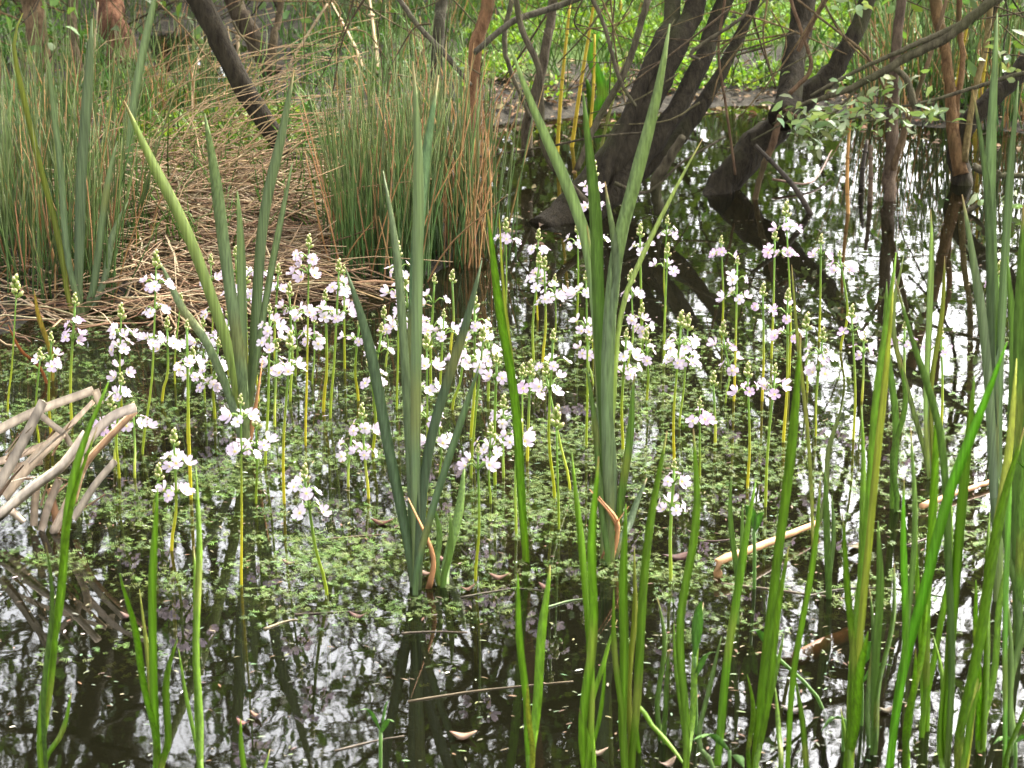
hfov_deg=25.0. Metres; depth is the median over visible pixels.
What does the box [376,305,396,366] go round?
water violet
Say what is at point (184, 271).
dead straw
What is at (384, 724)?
pond herb
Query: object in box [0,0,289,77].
willow tree
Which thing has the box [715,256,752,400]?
water violet
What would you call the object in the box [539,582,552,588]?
floating leaf
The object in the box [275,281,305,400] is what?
water violet
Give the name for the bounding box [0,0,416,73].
willow tree
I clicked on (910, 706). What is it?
cattail
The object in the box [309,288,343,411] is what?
water violet
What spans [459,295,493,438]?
water violet
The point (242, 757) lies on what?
cattail
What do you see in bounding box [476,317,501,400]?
water violet
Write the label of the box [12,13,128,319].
cattail
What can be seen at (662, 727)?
cattail
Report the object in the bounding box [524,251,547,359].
water violet
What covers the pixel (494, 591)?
floating twig
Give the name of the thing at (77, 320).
water violet
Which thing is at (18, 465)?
broken reed
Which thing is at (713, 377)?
water violet
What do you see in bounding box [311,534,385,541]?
floating twig
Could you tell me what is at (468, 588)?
floating leaf
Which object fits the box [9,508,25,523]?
broken reed
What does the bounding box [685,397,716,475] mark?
water violet
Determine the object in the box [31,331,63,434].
water violet
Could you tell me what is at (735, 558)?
cattail
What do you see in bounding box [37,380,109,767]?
cattail
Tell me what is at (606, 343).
cattail
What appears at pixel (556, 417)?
water violet
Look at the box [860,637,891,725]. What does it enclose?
pond herb
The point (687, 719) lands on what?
cattail
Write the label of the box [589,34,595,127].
dead stalk
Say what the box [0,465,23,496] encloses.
reed sliver
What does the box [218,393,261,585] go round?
water violet
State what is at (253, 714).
floating leaf
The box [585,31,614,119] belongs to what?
leaf
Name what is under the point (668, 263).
water violet
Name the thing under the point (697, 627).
pond herb
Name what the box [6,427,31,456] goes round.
reed sliver
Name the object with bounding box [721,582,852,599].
floating twig
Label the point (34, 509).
broken reed
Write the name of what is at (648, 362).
water violet
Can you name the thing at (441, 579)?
cattail
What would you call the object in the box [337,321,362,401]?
water violet
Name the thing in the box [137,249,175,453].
water violet
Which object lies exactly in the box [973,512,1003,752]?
cattail
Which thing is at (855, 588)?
floating twig
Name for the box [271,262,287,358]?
water violet
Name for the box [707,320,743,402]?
water violet
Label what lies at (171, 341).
water violet
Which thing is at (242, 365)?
cattail
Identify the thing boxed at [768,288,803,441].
water violet
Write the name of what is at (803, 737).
cattail
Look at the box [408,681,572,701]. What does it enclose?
floating twig
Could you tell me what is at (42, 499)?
reed sliver
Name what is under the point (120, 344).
water violet
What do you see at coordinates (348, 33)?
dead stalk
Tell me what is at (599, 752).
floating leaf
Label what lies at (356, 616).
floating leaf
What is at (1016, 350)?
cattail
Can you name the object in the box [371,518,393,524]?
floating leaf
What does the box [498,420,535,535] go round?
water violet
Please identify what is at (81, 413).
broken reed
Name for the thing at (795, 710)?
floating leaf
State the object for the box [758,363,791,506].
water violet
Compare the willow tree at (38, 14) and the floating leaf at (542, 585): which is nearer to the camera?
the floating leaf at (542, 585)
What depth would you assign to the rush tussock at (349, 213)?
3.89 m
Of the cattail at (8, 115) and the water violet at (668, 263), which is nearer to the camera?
the water violet at (668, 263)
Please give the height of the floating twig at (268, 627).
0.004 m
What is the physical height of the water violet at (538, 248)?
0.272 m
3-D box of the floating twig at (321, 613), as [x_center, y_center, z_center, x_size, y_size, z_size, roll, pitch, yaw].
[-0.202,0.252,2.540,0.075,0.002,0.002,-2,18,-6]
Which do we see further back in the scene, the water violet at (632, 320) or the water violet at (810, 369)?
the water violet at (632, 320)
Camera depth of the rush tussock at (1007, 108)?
5.16 m
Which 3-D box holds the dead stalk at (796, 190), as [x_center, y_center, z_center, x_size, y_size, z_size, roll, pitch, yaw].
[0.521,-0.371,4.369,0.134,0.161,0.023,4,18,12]
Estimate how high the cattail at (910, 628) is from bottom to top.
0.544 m
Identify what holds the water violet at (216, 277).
on the water
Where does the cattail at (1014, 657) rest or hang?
on the water
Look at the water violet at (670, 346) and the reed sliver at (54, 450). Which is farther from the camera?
the water violet at (670, 346)
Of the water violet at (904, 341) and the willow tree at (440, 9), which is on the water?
the water violet at (904, 341)
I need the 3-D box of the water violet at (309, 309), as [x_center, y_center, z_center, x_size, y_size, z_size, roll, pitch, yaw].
[-0.265,0.000,3.057,0.053,0.411,0.054,-15,23,-40]
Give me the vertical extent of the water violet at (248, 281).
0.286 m
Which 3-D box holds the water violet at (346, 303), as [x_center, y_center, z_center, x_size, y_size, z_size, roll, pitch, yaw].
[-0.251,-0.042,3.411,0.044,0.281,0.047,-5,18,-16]
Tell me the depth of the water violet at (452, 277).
3.50 m
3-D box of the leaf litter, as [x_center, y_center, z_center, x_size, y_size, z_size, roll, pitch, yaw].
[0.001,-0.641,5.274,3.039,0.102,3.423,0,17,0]
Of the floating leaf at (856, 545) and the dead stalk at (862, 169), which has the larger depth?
the dead stalk at (862, 169)
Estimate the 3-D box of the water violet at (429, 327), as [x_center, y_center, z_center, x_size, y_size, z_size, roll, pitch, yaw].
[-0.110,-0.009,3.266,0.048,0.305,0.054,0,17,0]
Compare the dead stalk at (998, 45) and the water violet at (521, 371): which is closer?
the water violet at (521, 371)
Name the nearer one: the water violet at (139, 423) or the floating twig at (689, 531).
the floating twig at (689, 531)
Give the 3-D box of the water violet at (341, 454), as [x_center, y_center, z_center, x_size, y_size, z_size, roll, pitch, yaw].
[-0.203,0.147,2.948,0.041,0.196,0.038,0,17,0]
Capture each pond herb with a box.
[361,700,393,767]
[691,601,712,734]
[691,734,743,767]
[744,505,763,588]
[749,629,823,708]
[821,715,846,751]
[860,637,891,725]
[993,734,1023,767]
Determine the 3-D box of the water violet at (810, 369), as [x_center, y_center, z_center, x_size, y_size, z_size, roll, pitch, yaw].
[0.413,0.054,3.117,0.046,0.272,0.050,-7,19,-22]
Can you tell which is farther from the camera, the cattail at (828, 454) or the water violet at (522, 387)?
the water violet at (522, 387)
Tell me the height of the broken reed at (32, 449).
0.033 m
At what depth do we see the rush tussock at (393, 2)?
6.12 m
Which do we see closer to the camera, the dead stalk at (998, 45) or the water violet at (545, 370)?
the water violet at (545, 370)
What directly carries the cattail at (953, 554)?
on the water
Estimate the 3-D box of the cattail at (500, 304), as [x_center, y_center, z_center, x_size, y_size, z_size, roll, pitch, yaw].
[-0.003,0.055,2.606,0.036,0.530,0.071,3,18,11]
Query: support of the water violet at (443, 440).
on the water
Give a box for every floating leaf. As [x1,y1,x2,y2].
[120,611,128,617]
[236,718,249,725]
[250,710,260,716]
[349,611,365,618]
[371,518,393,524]
[422,570,429,575]
[450,730,476,739]
[460,584,474,590]
[489,573,508,579]
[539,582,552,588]
[596,747,607,755]
[660,756,675,766]
[662,551,687,560]
[781,705,805,713]
[801,637,823,648]
[848,542,858,548]
[879,706,891,712]
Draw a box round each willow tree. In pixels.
[0,0,177,72]
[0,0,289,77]
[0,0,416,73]
[118,0,404,87]
[156,0,431,168]
[342,0,595,130]
[397,0,630,167]
[453,0,815,157]
[465,0,1023,225]
[702,0,878,199]
[751,0,1023,213]
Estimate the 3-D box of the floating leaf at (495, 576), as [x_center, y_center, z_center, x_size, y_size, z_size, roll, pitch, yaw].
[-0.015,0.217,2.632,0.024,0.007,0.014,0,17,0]
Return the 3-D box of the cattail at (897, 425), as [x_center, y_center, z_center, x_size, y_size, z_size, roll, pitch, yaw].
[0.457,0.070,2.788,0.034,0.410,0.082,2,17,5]
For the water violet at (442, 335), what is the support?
on the water
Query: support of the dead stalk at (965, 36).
on the water
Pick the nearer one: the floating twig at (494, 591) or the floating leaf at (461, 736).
the floating leaf at (461, 736)
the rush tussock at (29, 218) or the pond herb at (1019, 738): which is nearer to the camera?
the pond herb at (1019, 738)
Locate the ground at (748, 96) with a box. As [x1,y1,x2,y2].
[0,0,1023,333]
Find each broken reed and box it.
[0,386,93,433]
[0,399,46,490]
[0,430,89,521]
[0,441,44,464]
[0,460,42,472]
[2,432,64,501]
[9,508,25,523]
[30,489,39,526]
[38,478,61,531]
[40,413,72,446]
[46,488,61,528]
[49,456,83,533]
[62,400,94,432]
[72,459,117,520]
[75,412,136,503]
[84,403,136,453]
[91,388,102,404]
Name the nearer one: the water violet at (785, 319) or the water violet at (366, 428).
the water violet at (366, 428)
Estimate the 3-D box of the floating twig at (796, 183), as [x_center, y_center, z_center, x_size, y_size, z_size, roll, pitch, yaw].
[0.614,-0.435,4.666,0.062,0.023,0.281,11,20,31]
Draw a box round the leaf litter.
[0,0,1023,321]
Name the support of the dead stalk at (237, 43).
on the water
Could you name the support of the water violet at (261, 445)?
on the water
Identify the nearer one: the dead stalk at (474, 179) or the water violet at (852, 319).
the water violet at (852, 319)
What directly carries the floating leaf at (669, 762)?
on the water
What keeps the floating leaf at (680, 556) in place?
on the water
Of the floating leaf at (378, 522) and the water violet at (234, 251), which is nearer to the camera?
the floating leaf at (378, 522)
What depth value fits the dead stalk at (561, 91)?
4.88 m
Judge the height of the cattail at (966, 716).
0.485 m
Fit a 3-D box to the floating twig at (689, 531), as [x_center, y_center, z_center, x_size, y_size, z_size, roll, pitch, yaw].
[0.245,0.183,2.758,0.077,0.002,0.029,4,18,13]
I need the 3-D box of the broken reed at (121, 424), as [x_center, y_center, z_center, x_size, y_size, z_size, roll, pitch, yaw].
[-0.493,0.087,2.786,0.089,0.123,0.007,0,17,0]
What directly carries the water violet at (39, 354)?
on the water
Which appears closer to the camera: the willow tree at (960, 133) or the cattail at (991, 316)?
the cattail at (991, 316)
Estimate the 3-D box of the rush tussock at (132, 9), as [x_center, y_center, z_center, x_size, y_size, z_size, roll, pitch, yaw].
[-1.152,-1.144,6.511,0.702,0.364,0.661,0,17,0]
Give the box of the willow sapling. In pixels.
[797,0,947,200]
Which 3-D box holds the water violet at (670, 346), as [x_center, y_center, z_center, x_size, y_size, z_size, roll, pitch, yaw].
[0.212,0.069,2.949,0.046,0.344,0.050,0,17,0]
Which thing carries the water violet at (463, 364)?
on the water
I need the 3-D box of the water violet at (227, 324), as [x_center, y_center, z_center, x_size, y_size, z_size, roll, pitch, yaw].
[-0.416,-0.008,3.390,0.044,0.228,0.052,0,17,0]
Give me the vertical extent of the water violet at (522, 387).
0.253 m
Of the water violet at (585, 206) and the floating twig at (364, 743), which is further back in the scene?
the water violet at (585, 206)
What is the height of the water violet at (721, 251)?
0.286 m
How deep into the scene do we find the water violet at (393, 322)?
3.19 m
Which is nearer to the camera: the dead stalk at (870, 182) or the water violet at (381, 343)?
the water violet at (381, 343)
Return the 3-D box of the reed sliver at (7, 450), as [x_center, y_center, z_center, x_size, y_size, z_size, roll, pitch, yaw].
[-0.590,0.058,2.792,0.055,0.061,0.012,6,19,20]
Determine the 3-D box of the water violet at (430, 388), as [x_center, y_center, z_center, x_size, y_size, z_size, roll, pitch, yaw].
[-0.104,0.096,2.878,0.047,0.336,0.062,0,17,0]
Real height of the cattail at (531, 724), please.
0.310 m
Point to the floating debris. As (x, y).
(520, 538)
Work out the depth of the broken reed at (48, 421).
2.76 m
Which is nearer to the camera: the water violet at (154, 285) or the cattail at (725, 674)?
the cattail at (725, 674)
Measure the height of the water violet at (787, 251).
0.387 m
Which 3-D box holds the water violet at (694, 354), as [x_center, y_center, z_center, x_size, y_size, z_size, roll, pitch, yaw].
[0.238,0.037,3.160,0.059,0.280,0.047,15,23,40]
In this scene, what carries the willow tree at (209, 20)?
on the ground at (748, 96)
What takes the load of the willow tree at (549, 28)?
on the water
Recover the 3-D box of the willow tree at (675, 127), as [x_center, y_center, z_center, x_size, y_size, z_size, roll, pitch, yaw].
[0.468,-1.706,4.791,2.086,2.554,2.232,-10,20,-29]
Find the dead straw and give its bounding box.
[0,0,481,352]
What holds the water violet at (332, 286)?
on the water
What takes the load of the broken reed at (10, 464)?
on the reed sliver
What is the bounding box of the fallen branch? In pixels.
[713,521,814,578]
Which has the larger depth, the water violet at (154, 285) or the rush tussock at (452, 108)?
the rush tussock at (452, 108)
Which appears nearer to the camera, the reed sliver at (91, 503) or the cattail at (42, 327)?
the reed sliver at (91, 503)
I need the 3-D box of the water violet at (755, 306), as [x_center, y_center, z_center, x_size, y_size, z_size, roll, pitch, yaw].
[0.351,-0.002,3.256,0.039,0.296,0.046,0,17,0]
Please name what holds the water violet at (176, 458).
on the water
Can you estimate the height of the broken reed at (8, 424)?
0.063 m
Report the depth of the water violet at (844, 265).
3.46 m
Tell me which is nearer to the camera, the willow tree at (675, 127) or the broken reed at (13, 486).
the broken reed at (13, 486)
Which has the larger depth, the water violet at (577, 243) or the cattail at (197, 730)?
the water violet at (577, 243)
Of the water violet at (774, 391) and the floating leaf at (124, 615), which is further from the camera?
the water violet at (774, 391)
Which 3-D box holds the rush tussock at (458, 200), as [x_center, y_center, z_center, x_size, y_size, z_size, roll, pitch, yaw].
[-0.098,-0.420,4.091,0.306,0.418,0.470,0,17,0]
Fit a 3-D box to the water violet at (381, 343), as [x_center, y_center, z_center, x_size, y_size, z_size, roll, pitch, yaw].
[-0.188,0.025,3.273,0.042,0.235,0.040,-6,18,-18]
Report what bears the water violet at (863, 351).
on the water
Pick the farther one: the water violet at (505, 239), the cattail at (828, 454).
the water violet at (505, 239)
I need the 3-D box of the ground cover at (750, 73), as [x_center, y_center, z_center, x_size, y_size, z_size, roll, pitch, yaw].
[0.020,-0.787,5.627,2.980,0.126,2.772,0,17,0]
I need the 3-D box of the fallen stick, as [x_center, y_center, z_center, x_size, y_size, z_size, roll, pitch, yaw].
[0.558,0.136,2.890,0.144,0.009,0.010,-15,23,-39]
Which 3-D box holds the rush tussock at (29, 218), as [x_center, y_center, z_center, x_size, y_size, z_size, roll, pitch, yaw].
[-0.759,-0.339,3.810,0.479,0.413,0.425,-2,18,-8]
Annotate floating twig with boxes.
[263,619,297,629]
[294,611,360,614]
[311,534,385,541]
[334,735,403,751]
[401,631,467,633]
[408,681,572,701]
[460,588,542,597]
[548,598,582,607]
[687,530,750,541]
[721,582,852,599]
[772,150,831,184]
[802,587,942,597]
[906,531,990,545]
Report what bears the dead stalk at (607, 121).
on the water
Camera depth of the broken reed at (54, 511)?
2.78 m
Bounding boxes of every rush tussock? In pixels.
[0,0,194,45]
[0,2,143,186]
[0,45,195,310]
[108,6,255,121]
[289,0,497,49]
[299,16,502,281]
[306,0,533,187]
[369,27,543,268]
[469,0,643,13]
[817,0,1004,126]
[911,0,1023,134]
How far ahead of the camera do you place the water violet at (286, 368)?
2.80 m
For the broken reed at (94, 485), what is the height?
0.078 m
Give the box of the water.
[0,30,1023,767]
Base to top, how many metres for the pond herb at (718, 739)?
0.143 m
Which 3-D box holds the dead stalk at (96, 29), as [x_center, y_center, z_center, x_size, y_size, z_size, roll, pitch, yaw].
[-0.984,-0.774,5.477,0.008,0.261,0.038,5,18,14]
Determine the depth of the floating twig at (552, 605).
2.57 m
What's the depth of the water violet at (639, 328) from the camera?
3.42 m
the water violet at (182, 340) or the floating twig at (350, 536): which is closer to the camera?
the floating twig at (350, 536)
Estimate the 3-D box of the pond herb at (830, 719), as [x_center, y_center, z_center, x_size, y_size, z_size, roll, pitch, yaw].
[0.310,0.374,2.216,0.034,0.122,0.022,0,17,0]
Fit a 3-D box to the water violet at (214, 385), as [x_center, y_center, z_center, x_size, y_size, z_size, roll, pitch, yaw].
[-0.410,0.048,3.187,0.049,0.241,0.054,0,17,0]
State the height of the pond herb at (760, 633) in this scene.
0.174 m
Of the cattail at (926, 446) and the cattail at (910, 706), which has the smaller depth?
the cattail at (910, 706)
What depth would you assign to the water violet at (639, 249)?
3.58 m
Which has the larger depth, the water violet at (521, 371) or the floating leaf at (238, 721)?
the water violet at (521, 371)
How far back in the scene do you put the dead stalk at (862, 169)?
4.58 m
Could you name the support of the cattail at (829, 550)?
on the water
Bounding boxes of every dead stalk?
[93,2,98,78]
[235,31,240,59]
[276,3,327,90]
[331,2,363,66]
[368,0,378,72]
[472,143,474,215]
[556,5,570,151]
[570,5,593,146]
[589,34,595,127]
[599,51,627,148]
[754,144,813,213]
[845,96,852,213]
[859,140,868,187]
[867,145,873,201]
[955,28,967,85]
[976,48,988,129]
[998,17,999,75]
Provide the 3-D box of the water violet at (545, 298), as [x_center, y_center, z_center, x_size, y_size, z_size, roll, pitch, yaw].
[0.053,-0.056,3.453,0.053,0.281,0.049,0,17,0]
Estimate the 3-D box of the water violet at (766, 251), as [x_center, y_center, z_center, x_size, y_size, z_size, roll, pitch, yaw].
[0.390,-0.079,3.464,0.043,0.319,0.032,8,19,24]
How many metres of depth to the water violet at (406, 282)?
3.34 m
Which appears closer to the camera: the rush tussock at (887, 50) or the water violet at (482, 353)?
the water violet at (482, 353)
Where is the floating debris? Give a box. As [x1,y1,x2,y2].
[0,38,1023,767]
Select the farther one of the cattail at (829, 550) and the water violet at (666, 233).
the water violet at (666, 233)
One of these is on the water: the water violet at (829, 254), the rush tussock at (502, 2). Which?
the water violet at (829, 254)
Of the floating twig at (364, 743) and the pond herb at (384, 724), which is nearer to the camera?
the pond herb at (384, 724)
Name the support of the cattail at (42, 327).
on the water
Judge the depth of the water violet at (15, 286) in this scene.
3.17 m
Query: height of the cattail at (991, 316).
0.750 m
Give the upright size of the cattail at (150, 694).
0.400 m
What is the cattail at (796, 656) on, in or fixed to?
on the water
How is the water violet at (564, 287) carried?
on the water
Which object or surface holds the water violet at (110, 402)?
on the water
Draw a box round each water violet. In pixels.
[7,273,23,412]
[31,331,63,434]
[35,347,44,442]
[61,292,86,420]
[93,395,121,459]
[105,372,131,477]
[106,302,138,406]
[121,401,157,477]
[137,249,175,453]
[150,315,180,400]
[152,427,196,550]
[152,462,164,511]
[155,292,188,383]
[173,319,207,499]
[181,345,204,443]
[183,315,217,400]
[195,336,230,418]
[199,253,222,362]
[210,307,229,375]
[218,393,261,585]
[220,245,248,295]
[242,409,278,503]
[246,267,262,349]
[246,267,274,400]
[256,303,287,465]
[259,338,284,425]
[270,330,306,503]
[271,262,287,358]
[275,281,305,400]
[284,307,311,375]
[285,233,329,445]
[287,463,331,595]
[297,318,324,383]
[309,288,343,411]
[318,258,355,418]
[326,264,356,368]
[335,426,365,486]
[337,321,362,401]
[348,402,379,498]
[360,359,387,456]
[364,322,394,400]
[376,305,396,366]
[380,240,409,409]
[392,276,408,315]
[421,331,445,436]
[421,426,452,474]
[422,273,450,396]
[428,308,459,392]
[444,341,479,409]
[449,269,456,349]
[457,443,500,580]
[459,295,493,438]
[460,325,502,477]
[474,421,502,503]
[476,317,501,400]
[481,351,516,484]
[489,394,522,477]
[494,217,520,300]
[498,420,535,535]
[517,359,544,460]
[519,362,526,434]
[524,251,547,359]
[528,228,549,319]
[529,328,571,498]
[530,256,564,362]
[540,273,569,351]
[542,360,570,490]
[551,404,563,528]
[564,225,580,324]
[566,270,591,447]
[573,335,593,383]
[579,160,610,348]
[618,328,644,450]
[620,269,650,367]
[626,327,655,400]
[628,222,654,325]
[631,302,654,358]
[649,242,679,362]
[656,458,691,580]
[657,215,678,297]
[662,310,699,466]
[663,313,701,426]
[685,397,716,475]
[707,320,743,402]
[708,235,739,336]
[710,370,718,443]
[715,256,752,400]
[727,361,758,488]
[751,282,776,400]
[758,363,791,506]
[762,230,786,358]
[768,200,802,375]
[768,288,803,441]
[802,312,811,392]
[802,326,837,436]
[807,233,833,341]
[828,249,856,349]
[837,304,864,439]
[849,330,873,400]
[891,321,917,373]
[921,329,952,423]
[983,260,1000,298]
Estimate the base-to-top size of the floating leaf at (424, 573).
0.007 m
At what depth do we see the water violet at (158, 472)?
2.80 m
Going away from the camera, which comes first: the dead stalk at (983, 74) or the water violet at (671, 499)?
the water violet at (671, 499)
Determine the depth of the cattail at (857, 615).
2.12 m
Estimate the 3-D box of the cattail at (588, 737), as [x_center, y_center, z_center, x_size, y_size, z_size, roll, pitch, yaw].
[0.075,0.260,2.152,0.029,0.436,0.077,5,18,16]
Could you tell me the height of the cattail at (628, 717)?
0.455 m
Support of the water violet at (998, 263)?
on the water
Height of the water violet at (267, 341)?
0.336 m
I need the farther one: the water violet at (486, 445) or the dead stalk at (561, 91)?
the dead stalk at (561, 91)
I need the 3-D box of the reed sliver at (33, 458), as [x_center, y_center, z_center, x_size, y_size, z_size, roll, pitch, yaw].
[-0.539,0.069,2.710,0.066,0.056,0.010,5,18,17]
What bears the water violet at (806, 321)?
on the water
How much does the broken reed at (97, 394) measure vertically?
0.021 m
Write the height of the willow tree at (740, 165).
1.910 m
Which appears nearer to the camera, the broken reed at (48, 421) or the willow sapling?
the broken reed at (48, 421)
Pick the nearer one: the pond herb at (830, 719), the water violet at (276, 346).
the pond herb at (830, 719)
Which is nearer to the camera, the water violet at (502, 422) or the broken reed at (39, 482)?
the broken reed at (39, 482)
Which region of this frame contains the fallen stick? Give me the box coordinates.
[919,480,988,509]
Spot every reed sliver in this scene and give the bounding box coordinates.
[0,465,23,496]
[5,430,22,453]
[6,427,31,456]
[28,424,74,464]
[40,483,47,505]
[51,422,70,455]
[86,494,105,507]
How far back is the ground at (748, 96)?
5.54 m
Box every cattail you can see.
[0,96,23,260]
[8,291,54,383]
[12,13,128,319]
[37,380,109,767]
[119,488,177,767]
[124,70,294,446]
[125,0,156,186]
[178,468,203,767]
[239,718,246,767]
[263,750,269,767]
[345,61,481,595]
[434,468,464,587]
[487,210,529,562]
[509,24,702,565]
[515,565,550,767]
[571,452,616,767]
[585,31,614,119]
[611,432,666,767]
[637,706,682,763]
[655,597,669,744]
[673,428,703,767]
[696,480,755,767]
[728,478,743,624]
[746,334,800,767]
[774,478,820,767]
[791,265,843,546]
[795,678,808,767]
[823,469,835,598]
[841,253,896,767]
[865,521,895,755]
[882,282,907,511]
[885,341,1007,767]
[891,209,944,478]
[894,277,974,767]
[902,605,926,767]
[915,425,946,737]
[954,358,1023,767]
[962,13,1018,601]
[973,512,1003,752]
[998,205,1023,652]
[1002,461,1023,767]
[1008,604,1023,756]
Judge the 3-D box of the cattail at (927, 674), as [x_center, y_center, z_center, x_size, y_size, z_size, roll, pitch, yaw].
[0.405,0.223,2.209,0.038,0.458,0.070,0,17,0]
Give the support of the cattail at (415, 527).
on the water
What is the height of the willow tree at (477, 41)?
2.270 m
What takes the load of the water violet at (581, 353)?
on the water
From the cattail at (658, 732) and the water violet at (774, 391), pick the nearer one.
the cattail at (658, 732)
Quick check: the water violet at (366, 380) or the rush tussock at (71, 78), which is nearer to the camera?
the water violet at (366, 380)
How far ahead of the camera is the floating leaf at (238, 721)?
2.27 m
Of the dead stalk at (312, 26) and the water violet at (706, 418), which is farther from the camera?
the dead stalk at (312, 26)
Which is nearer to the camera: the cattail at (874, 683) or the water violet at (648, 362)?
the cattail at (874, 683)
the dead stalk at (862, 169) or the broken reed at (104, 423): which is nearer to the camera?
the broken reed at (104, 423)
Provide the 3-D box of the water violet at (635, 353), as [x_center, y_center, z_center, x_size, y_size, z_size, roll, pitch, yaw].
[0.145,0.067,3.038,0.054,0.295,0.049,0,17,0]
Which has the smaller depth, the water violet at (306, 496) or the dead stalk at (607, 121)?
the water violet at (306, 496)
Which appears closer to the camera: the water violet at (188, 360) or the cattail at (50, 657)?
the cattail at (50, 657)
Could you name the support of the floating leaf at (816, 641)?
in the water
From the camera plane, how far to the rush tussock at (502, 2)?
6.45 m
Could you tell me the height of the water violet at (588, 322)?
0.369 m
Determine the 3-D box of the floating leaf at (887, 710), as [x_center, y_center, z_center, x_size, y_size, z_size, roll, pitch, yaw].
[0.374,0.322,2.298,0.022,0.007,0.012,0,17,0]
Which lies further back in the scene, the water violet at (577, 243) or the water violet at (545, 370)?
the water violet at (577, 243)
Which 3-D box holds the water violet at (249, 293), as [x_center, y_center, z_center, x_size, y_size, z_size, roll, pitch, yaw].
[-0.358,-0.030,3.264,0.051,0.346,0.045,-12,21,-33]
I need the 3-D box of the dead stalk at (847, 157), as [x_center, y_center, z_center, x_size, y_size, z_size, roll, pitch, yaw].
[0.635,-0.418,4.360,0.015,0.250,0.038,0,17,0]
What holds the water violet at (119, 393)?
on the water
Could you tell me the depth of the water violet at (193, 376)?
3.04 m
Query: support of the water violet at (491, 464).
on the water
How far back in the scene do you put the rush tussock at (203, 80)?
4.90 m
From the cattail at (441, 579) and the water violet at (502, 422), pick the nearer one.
the cattail at (441, 579)
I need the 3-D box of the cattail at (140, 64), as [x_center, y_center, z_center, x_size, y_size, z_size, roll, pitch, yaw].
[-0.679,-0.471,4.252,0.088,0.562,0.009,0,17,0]
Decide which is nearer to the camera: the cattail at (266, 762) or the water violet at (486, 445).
the cattail at (266, 762)
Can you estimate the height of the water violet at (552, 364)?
0.354 m
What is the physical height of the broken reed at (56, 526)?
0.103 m
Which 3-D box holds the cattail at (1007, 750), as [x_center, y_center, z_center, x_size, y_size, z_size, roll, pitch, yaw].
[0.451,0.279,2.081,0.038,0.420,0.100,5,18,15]
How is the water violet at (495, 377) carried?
on the water
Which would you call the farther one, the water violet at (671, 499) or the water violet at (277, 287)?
the water violet at (277, 287)
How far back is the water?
2.82 m
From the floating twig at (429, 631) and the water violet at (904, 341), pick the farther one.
the water violet at (904, 341)
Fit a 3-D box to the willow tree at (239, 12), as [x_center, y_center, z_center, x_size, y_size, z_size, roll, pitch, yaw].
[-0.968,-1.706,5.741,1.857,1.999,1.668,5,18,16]
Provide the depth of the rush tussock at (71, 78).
4.50 m
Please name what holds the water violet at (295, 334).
on the water
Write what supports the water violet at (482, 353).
on the water
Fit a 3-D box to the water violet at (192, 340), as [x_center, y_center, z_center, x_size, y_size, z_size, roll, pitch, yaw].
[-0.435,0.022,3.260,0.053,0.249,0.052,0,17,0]
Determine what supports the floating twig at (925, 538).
on the water
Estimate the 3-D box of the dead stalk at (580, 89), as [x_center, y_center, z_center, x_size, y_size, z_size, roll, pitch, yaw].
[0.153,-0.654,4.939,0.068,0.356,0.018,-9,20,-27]
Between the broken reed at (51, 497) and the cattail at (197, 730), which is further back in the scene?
the broken reed at (51, 497)
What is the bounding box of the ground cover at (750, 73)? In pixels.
[0,0,1023,186]
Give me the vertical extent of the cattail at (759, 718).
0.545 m
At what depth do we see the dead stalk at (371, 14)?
5.48 m
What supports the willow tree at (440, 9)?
on the ground at (748, 96)
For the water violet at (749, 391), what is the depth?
2.87 m
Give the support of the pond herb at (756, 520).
on the water
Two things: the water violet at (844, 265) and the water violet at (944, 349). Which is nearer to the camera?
the water violet at (944, 349)
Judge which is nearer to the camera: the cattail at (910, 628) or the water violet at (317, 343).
the cattail at (910, 628)
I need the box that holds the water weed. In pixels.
[0,299,1010,669]
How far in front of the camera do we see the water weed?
2.92 m
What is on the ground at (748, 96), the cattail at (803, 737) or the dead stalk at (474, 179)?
the dead stalk at (474, 179)
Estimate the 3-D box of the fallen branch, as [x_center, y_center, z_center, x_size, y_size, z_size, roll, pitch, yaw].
[0.296,0.203,2.711,0.204,0.060,0.034,-16,24,-41]

